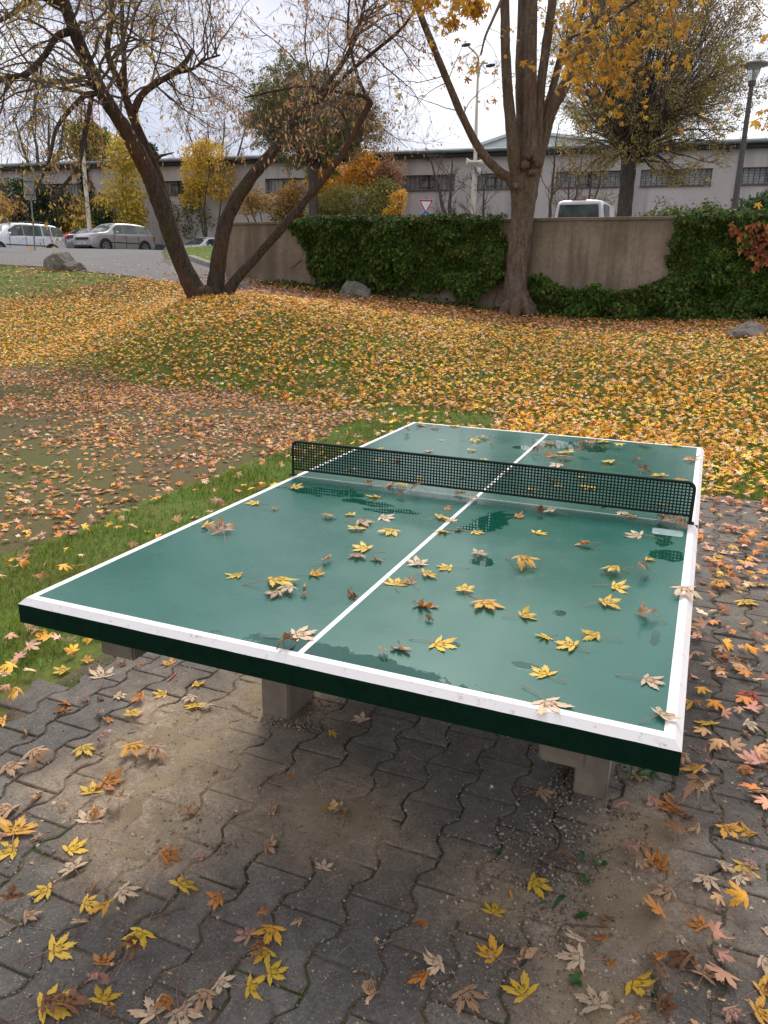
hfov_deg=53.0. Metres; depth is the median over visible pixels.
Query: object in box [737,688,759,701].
maple leaf
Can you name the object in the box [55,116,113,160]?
tree
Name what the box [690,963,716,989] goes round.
maple leaf
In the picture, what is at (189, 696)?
maple leaf
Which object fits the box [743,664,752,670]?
maple leaf
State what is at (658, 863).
maple leaf
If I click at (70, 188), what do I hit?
window
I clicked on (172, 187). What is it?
window
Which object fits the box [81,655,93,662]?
maple leaf
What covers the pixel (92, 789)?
maple leaf
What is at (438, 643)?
maple leaf
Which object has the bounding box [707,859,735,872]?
maple leaf
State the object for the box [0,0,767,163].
sky
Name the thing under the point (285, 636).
maple leaf
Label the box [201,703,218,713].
maple leaf
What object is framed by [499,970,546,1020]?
maple leaf
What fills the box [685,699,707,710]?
maple leaf
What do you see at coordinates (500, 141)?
gabled building
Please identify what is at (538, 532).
maple leaf
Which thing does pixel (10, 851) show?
maple leaf
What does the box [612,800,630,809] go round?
maple leaf
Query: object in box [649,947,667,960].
maple leaf
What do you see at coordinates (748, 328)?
boulder
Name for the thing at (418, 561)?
maple leaf
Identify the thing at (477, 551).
maple leaf
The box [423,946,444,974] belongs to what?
maple leaf
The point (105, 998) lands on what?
maple leaf
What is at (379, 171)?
bush
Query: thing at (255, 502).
maple leaf
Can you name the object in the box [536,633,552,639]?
maple leaf
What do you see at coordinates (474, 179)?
street lamp
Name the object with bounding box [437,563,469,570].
maple leaf
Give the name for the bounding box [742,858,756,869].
maple leaf
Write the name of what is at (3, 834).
maple leaf
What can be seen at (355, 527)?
maple leaf
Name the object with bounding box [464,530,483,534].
maple leaf
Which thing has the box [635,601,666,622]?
maple leaf
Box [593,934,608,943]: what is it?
maple leaf
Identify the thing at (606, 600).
maple leaf
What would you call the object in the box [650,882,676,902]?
maple leaf
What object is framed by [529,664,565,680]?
maple leaf
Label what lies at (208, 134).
bare tree
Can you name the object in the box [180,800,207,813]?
maple leaf
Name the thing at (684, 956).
maple leaf
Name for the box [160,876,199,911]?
maple leaf
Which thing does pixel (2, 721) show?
maple leaf
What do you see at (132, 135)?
leaning tree
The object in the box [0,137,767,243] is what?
factory hall
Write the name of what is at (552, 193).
bare tree
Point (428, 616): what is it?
maple leaf
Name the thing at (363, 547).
maple leaf
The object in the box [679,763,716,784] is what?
maple leaf
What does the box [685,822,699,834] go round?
maple leaf
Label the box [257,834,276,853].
maple leaf
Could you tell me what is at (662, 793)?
moss
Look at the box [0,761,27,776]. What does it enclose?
maple leaf
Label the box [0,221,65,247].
parked car
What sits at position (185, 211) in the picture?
bush
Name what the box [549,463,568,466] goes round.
maple leaf
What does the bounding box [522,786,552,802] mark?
maple leaf
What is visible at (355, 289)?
boulder
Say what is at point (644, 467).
maple leaf
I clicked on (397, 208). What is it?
bush
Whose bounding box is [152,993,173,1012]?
maple leaf
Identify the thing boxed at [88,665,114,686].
maple leaf
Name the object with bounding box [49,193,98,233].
bush
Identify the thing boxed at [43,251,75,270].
boulder
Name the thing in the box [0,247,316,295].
road
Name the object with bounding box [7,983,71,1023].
maple leaf
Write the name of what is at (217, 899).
maple leaf
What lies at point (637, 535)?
maple leaf
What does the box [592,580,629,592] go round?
maple leaf
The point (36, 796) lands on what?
maple leaf
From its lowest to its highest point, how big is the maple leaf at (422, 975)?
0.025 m
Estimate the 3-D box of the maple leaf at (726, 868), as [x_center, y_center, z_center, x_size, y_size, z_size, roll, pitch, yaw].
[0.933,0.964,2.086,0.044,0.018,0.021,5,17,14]
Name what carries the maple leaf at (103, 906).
on the paving
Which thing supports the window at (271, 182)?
in the factory hall
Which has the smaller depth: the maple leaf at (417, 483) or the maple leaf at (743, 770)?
the maple leaf at (743, 770)
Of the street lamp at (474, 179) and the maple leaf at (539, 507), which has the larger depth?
the street lamp at (474, 179)
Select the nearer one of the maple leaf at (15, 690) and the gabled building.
the maple leaf at (15, 690)
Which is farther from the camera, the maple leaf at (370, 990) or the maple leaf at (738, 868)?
the maple leaf at (738, 868)
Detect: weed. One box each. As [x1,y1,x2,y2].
[540,894,566,909]
[569,971,581,987]
[575,911,589,917]
[578,850,584,861]
[579,873,589,883]
[592,858,607,865]
[614,764,651,780]
[638,769,658,779]
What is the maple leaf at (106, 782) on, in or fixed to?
on the paving
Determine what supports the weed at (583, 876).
on the paving
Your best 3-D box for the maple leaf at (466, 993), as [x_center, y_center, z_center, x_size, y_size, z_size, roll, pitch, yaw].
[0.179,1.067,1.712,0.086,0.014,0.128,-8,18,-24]
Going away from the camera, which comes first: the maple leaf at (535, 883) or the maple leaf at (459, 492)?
the maple leaf at (535, 883)
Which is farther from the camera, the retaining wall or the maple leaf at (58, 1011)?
the retaining wall
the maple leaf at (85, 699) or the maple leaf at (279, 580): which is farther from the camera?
the maple leaf at (85, 699)
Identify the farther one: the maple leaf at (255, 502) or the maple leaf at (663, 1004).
the maple leaf at (255, 502)
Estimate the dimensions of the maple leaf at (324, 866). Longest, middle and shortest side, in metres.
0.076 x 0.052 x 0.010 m
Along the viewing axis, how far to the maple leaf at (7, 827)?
2.19 m
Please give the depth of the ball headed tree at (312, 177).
33.34 m
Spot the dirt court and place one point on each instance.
(29, 457)
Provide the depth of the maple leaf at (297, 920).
1.88 m
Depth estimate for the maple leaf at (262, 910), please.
1.88 m
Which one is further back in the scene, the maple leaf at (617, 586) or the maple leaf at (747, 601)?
the maple leaf at (747, 601)
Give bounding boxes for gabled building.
[472,133,607,147]
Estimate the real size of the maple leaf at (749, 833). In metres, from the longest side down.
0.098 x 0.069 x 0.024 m
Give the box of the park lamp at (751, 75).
[731,59,767,208]
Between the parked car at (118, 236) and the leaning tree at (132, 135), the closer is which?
the leaning tree at (132, 135)
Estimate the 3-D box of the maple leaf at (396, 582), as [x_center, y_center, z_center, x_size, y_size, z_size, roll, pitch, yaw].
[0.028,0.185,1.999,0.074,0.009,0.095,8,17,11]
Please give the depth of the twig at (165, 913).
1.91 m
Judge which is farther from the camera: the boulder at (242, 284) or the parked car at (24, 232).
the parked car at (24, 232)
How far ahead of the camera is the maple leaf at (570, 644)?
1.68 m
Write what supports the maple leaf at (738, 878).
on the paving
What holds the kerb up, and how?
on the lawn at (70, 660)
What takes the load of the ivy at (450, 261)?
attached to the retaining wall
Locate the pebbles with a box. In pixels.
[0,631,767,1023]
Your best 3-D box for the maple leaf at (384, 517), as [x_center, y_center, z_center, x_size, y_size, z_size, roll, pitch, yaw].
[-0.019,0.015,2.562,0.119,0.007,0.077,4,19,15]
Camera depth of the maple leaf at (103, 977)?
1.70 m
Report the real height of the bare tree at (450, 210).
4.660 m
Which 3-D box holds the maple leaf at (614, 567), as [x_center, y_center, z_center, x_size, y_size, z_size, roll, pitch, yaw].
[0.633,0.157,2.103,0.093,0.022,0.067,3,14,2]
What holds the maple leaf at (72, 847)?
on the paving
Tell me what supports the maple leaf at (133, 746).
on the sand
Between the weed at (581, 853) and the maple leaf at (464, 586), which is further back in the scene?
the weed at (581, 853)
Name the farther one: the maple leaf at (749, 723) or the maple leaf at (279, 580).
the maple leaf at (749, 723)
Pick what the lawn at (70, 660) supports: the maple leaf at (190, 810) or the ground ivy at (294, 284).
the ground ivy at (294, 284)
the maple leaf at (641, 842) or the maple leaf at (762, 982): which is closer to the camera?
the maple leaf at (762, 982)
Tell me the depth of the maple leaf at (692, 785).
2.33 m
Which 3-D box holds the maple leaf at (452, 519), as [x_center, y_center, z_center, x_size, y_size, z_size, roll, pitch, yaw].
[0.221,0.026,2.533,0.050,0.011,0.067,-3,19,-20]
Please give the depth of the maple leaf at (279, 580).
1.98 m
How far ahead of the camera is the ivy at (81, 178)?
46.19 m
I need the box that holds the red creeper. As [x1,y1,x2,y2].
[697,221,767,308]
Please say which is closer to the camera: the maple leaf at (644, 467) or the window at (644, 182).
the maple leaf at (644, 467)
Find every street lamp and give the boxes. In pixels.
[80,91,91,231]
[461,43,494,216]
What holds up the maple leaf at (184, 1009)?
on the maple leaf at (180, 1017)
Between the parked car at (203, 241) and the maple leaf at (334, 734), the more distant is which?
the parked car at (203, 241)
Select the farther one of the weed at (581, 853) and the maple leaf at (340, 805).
the maple leaf at (340, 805)
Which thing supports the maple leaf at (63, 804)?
on the paving
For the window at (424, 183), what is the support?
in the factory hall
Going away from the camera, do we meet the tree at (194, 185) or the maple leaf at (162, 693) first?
the maple leaf at (162, 693)
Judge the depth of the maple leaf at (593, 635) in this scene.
1.72 m
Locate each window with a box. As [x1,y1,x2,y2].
[41,184,78,196]
[165,181,187,195]
[265,179,307,193]
[402,175,454,190]
[477,174,509,189]
[556,171,619,188]
[640,169,711,186]
[741,168,767,185]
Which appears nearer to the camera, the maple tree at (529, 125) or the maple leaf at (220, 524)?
the maple leaf at (220, 524)
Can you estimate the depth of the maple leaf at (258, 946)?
1.78 m
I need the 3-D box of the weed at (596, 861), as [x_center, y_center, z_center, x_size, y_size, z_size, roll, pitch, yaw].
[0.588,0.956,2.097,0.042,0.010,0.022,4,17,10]
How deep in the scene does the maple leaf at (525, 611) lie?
1.83 m
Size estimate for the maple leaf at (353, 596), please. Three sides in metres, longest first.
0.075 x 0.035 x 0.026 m
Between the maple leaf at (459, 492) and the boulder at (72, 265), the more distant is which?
the boulder at (72, 265)
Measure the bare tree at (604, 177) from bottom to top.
4.891 m
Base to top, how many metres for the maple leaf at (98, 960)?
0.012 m
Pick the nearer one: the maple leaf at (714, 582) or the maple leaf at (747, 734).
the maple leaf at (747, 734)
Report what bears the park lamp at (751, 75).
on the street
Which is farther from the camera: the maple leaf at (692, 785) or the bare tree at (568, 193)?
the bare tree at (568, 193)
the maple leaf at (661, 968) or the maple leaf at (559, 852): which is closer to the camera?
the maple leaf at (661, 968)
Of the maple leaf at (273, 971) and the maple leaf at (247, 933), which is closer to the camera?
the maple leaf at (273, 971)
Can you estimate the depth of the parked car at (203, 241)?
42.60 m
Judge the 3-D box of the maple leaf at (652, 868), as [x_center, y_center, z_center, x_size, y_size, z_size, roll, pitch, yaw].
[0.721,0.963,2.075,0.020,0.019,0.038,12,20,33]
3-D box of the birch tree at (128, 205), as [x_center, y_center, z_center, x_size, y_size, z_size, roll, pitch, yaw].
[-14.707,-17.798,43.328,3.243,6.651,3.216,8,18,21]
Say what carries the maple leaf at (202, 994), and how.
on the paving
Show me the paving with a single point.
(434, 811)
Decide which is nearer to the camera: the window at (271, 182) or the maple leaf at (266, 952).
the maple leaf at (266, 952)
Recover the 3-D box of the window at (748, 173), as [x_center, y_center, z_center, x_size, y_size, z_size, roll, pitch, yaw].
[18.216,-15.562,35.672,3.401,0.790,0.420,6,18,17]
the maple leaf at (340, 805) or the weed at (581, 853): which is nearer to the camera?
the weed at (581, 853)
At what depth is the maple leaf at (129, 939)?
1.77 m
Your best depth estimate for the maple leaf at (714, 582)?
4.03 m
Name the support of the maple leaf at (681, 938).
on the paving
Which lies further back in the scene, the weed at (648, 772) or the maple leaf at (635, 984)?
the weed at (648, 772)
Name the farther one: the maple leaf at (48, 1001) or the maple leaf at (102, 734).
the maple leaf at (102, 734)
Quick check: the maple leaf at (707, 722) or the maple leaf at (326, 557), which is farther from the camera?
the maple leaf at (707, 722)
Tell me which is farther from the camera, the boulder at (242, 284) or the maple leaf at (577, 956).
the boulder at (242, 284)
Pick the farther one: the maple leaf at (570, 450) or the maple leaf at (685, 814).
the maple leaf at (570, 450)
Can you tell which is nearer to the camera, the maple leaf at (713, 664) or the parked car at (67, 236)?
the maple leaf at (713, 664)
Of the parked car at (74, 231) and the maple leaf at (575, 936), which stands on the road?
the parked car at (74, 231)
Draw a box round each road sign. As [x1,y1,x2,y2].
[23,176,35,249]
[419,196,433,216]
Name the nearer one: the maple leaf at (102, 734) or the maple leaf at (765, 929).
the maple leaf at (765, 929)
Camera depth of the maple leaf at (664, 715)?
1.40 m
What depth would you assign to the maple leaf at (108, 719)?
2.74 m
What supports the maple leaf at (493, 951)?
on the paving
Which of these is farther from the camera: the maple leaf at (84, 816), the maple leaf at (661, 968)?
the maple leaf at (84, 816)
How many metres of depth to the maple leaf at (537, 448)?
3.54 m
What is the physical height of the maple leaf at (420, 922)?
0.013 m
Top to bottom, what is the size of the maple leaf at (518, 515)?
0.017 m
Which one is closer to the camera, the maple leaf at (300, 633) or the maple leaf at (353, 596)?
the maple leaf at (300, 633)
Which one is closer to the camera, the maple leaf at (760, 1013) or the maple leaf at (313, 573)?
the maple leaf at (760, 1013)
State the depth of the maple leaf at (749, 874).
2.06 m
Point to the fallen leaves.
(266, 296)
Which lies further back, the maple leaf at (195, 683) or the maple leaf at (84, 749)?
the maple leaf at (195, 683)
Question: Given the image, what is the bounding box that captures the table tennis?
[18,422,703,798]
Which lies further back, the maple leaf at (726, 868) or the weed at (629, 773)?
the weed at (629, 773)
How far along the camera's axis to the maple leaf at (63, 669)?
3.07 m
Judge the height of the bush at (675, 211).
1.163 m
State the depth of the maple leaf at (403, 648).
1.65 m
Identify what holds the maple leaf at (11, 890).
on the paving
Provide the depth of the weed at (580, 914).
1.93 m
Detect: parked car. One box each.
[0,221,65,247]
[63,233,73,238]
[66,228,93,248]
[73,223,154,249]
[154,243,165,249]
[184,237,214,247]
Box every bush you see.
[0,175,78,233]
[0,193,22,223]
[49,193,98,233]
[74,191,145,227]
[172,185,217,239]
[233,177,307,221]
[302,153,354,215]
[303,175,404,217]
[372,150,409,200]
[380,189,408,215]
[634,197,726,216]
[730,189,767,214]
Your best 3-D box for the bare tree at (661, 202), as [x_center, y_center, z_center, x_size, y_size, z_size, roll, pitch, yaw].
[9.374,-10.000,26.792,1.162,2.028,1.005,8,18,21]
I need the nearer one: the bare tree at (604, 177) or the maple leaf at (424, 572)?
the maple leaf at (424, 572)
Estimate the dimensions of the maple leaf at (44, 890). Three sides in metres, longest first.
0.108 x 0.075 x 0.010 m
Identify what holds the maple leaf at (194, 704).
on the paving
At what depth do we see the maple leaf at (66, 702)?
2.84 m
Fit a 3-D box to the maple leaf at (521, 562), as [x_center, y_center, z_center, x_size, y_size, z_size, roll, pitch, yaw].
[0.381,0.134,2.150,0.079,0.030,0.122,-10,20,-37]
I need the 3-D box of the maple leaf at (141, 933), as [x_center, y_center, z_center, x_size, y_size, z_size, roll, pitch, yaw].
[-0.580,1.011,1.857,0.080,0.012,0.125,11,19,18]
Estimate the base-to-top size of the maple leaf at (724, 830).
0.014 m
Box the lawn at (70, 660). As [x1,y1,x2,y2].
[0,246,767,715]
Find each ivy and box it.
[75,142,95,208]
[251,278,767,325]
[275,212,508,304]
[527,207,767,322]
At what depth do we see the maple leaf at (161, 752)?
2.52 m
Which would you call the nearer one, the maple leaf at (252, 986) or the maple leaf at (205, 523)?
the maple leaf at (252, 986)
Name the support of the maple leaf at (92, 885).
on the paving
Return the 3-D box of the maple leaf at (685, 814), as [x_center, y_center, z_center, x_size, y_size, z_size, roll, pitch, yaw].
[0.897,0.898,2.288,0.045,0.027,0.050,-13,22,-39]
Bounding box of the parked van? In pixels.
[555,200,615,217]
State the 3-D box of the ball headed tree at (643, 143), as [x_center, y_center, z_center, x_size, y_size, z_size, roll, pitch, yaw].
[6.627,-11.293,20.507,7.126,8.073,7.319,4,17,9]
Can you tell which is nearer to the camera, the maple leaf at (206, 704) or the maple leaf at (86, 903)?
the maple leaf at (86, 903)
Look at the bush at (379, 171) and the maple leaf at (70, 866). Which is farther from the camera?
the bush at (379, 171)
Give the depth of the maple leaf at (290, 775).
2.42 m
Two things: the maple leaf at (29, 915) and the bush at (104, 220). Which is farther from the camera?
the bush at (104, 220)
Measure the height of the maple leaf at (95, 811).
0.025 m
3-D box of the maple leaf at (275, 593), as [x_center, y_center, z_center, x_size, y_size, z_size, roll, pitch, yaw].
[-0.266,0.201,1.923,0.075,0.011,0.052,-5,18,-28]
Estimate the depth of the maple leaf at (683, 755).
2.54 m
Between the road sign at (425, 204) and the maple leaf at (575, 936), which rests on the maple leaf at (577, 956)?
the maple leaf at (575, 936)
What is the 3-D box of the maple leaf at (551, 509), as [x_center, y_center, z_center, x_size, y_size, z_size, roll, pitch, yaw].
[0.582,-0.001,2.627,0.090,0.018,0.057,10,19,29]
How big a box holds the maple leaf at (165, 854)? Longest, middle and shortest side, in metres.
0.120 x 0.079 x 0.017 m
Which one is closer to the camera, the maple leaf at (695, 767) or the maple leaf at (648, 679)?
the maple leaf at (648, 679)
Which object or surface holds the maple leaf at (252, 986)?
on the paving
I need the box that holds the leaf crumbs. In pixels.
[0,645,767,1023]
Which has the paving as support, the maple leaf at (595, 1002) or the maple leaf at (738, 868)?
the maple leaf at (738, 868)
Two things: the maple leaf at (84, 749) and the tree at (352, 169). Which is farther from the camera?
the tree at (352, 169)
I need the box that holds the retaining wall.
[226,215,767,317]
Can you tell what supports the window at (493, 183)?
in the factory hall
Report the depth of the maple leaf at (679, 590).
1.96 m
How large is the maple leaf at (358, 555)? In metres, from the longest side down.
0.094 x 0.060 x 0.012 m
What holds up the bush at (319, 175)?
on the lawn at (70, 660)
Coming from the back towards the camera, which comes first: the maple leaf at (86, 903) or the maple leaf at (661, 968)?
the maple leaf at (86, 903)
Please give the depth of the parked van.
25.82 m
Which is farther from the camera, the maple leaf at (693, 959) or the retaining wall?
the retaining wall
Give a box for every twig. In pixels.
[150,906,184,918]
[565,923,614,927]
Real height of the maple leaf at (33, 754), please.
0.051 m
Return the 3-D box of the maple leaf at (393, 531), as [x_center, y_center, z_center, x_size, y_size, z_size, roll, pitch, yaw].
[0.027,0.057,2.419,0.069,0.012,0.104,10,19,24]
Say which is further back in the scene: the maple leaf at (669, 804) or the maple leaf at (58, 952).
the maple leaf at (669, 804)
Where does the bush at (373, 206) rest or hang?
on the lawn at (70, 660)
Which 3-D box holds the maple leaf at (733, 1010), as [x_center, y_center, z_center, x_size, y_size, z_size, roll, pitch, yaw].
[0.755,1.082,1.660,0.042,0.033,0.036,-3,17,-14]
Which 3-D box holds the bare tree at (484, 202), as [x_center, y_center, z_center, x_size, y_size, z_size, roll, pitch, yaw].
[3.855,-11.985,30.743,1.849,3.448,2.978,-9,19,-30]
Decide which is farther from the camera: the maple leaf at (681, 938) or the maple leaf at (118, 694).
the maple leaf at (118, 694)
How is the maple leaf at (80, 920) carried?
on the paving
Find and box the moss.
[0,571,767,999]
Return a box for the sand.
[37,676,724,1023]
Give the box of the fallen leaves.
[0,252,767,1023]
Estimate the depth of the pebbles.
2.07 m
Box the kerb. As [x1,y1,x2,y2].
[164,247,209,266]
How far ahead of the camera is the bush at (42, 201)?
45.17 m
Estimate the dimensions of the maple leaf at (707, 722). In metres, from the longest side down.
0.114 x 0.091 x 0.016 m
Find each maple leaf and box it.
[0,714,19,726]
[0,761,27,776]
[0,803,31,818]
[0,814,43,851]
[0,832,6,840]
[0,835,45,859]
[0,884,24,905]
[6,687,34,704]
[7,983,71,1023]
[16,745,53,770]
[23,729,31,735]
[23,910,44,925]
[23,932,77,964]
[28,784,46,802]
[28,882,71,902]
[40,992,61,1017]
[41,836,88,862]
[52,706,72,712]
[53,665,75,674]
[55,987,90,1022]
[57,700,73,704]
[57,856,87,882]
[59,802,68,809]
[69,893,99,913]
[70,743,97,756]
[70,918,88,923]
[76,804,106,828]
[78,765,123,789]
[80,781,103,801]
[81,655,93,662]
[82,694,89,701]
[85,880,101,892]
[85,970,110,987]
[86,898,138,917]
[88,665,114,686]
[88,807,99,820]
[88,984,121,1014]
[92,950,115,970]
[94,729,107,741]
[99,882,141,903]
[102,1000,119,1016]
[103,715,120,722]
[106,786,127,818]
[112,691,126,698]
[115,935,144,975]
[117,659,130,666]
[119,740,149,757]
[120,911,155,948]
[122,708,143,726]
[127,993,170,1023]
[128,691,162,702]
[134,745,167,762]
[146,843,180,869]
[152,689,177,697]
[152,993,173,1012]
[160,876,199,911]
[162,658,181,666]
[163,982,203,1023]
[176,1000,188,1017]
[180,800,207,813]
[181,694,198,702]
[184,702,204,716]
[188,974,221,1015]
[191,520,214,526]
[192,680,204,686]
[192,852,203,861]
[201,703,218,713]
[205,516,235,538]
[206,889,237,910]
[209,971,235,993]
[225,572,258,577]
[229,974,266,999]
[233,926,262,945]
[244,500,267,504]
[244,576,297,586]
[246,959,287,984]
[250,938,266,958]
[250,941,276,966]
[252,916,286,945]
[255,804,277,815]
[256,907,268,928]
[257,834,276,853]
[262,625,316,641]
[264,590,291,598]
[276,632,298,648]
[277,584,296,592]
[279,483,301,488]
[282,771,302,782]
[291,917,313,926]
[299,567,325,575]
[312,554,331,565]
[315,859,333,880]
[317,799,338,810]
[328,730,336,737]
[328,799,346,817]
[338,806,347,816]
[345,519,372,526]
[346,586,357,603]
[347,553,365,557]
[348,525,365,535]
[350,711,371,731]
[351,541,382,551]
[360,514,393,521]
[361,975,379,1000]
[377,527,399,536]
[381,576,406,591]
[390,639,411,651]
[401,576,419,589]
[406,556,427,570]
[407,969,448,997]
[409,568,437,577]
[409,635,456,650]
[410,482,434,495]
[411,598,438,607]
[413,911,430,927]
[418,614,432,620]
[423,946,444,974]
[428,514,446,519]
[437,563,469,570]
[443,515,457,523]
[451,974,487,1014]
[454,583,474,598]
[455,490,469,495]
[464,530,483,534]
[468,595,505,608]
[470,548,487,557]
[474,933,520,968]
[482,902,506,933]
[494,946,544,961]
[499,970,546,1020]
[503,606,537,619]
[506,555,537,570]
[506,870,552,898]
[507,511,523,517]
[522,684,574,714]
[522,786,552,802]
[526,530,546,534]
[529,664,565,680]
[531,445,547,452]
[531,504,543,513]
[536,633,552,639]
[543,508,566,514]
[544,451,557,458]
[545,848,576,861]
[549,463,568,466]
[553,942,607,973]
[555,637,589,651]
[556,449,574,457]
[566,928,587,945]
[573,985,613,1023]
[575,540,597,544]
[576,440,599,455]
[581,629,622,640]
[584,594,621,608]
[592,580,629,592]
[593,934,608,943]
[601,565,627,571]
[601,912,615,924]
[603,957,615,967]
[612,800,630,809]
[615,673,664,689]
[616,994,649,1023]
[619,970,655,996]
[620,561,650,571]
[625,530,661,538]
[626,838,638,856]
[629,1009,641,1020]
[630,770,646,781]
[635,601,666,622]
[635,838,655,851]
[635,858,648,870]
[635,957,667,981]
[637,989,679,1016]
[638,464,651,474]
[639,706,679,720]
[644,847,670,877]
[645,791,657,806]
[648,865,656,872]
[649,793,682,812]
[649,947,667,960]
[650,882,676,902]
[652,473,667,478]
[659,514,678,529]
[668,949,699,970]
[671,516,688,529]
[672,581,701,599]
[675,935,686,944]
[678,809,695,817]
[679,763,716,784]
[681,752,690,764]
[683,773,730,830]
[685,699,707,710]
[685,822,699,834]
[685,914,708,932]
[685,949,697,965]
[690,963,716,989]
[693,720,725,731]
[693,870,720,891]
[701,658,725,671]
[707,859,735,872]
[708,578,730,589]
[713,813,743,838]
[720,863,733,872]
[722,1005,742,1022]
[729,760,753,775]
[729,995,767,1023]
[730,872,749,885]
[731,718,758,730]
[731,820,760,836]
[732,846,760,878]
[734,593,757,605]
[734,955,767,974]
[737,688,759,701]
[739,729,751,737]
[740,866,755,883]
[741,974,767,1000]
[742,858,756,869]
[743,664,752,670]
[748,789,767,792]
[761,926,767,934]
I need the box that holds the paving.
[0,493,767,1023]
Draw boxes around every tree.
[0,0,480,298]
[5,79,100,162]
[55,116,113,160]
[96,130,153,227]
[149,142,158,156]
[151,59,270,157]
[177,135,238,236]
[233,39,391,215]
[322,146,384,202]
[366,0,767,317]
[420,136,470,217]
[452,164,508,215]
[513,0,767,216]
[539,123,595,217]
[547,127,598,217]
[557,136,618,205]
[652,195,673,211]
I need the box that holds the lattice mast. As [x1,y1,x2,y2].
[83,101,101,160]
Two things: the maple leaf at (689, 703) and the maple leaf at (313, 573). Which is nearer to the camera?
the maple leaf at (313, 573)
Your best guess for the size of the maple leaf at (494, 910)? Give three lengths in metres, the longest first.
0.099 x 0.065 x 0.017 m
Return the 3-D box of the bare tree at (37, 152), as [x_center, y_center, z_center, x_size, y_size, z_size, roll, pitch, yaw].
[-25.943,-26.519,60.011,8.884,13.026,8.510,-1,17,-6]
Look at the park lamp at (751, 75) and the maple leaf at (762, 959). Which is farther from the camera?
the park lamp at (751, 75)
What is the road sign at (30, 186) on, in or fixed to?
on the road
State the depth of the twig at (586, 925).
1.90 m
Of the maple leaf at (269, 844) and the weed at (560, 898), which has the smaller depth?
the weed at (560, 898)
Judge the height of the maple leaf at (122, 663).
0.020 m
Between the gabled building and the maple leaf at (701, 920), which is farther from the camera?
the gabled building
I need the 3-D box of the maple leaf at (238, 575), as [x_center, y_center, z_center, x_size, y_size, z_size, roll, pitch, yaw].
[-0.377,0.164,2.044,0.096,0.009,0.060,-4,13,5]
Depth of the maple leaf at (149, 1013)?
1.66 m
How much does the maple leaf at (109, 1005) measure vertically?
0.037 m
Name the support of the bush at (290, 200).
on the lawn at (70, 660)
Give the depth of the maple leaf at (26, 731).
2.64 m
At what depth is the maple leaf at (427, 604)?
1.85 m
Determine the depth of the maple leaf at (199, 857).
2.10 m
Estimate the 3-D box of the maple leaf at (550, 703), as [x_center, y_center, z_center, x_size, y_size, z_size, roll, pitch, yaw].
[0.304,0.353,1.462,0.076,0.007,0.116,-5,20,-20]
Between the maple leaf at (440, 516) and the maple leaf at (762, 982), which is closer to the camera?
the maple leaf at (762, 982)
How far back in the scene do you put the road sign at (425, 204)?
33.46 m
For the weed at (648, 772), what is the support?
on the paving
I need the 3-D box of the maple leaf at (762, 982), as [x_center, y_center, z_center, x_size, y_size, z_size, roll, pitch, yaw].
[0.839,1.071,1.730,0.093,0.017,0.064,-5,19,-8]
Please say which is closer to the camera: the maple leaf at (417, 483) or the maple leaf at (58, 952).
the maple leaf at (58, 952)
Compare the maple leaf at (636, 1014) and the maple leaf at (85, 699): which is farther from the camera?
the maple leaf at (85, 699)
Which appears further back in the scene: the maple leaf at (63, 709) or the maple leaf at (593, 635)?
the maple leaf at (63, 709)
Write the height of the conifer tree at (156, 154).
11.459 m
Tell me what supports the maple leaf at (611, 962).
on the paving
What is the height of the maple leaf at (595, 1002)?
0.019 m
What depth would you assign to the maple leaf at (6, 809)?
2.25 m
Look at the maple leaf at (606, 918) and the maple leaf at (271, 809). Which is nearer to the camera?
the maple leaf at (606, 918)
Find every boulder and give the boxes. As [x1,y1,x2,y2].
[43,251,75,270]
[62,261,86,270]
[237,281,253,288]
[338,280,370,298]
[724,320,766,338]
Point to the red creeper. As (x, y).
(754, 248)
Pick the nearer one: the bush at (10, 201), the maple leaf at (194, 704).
the maple leaf at (194, 704)
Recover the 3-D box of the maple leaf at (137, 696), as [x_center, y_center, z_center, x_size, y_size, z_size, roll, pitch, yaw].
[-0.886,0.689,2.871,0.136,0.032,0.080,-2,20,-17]
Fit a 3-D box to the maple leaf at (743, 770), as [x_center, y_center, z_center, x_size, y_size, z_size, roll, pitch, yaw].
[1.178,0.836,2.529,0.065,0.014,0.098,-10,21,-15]
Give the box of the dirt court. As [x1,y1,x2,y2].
[0,367,376,555]
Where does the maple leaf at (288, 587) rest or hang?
on the table tennis

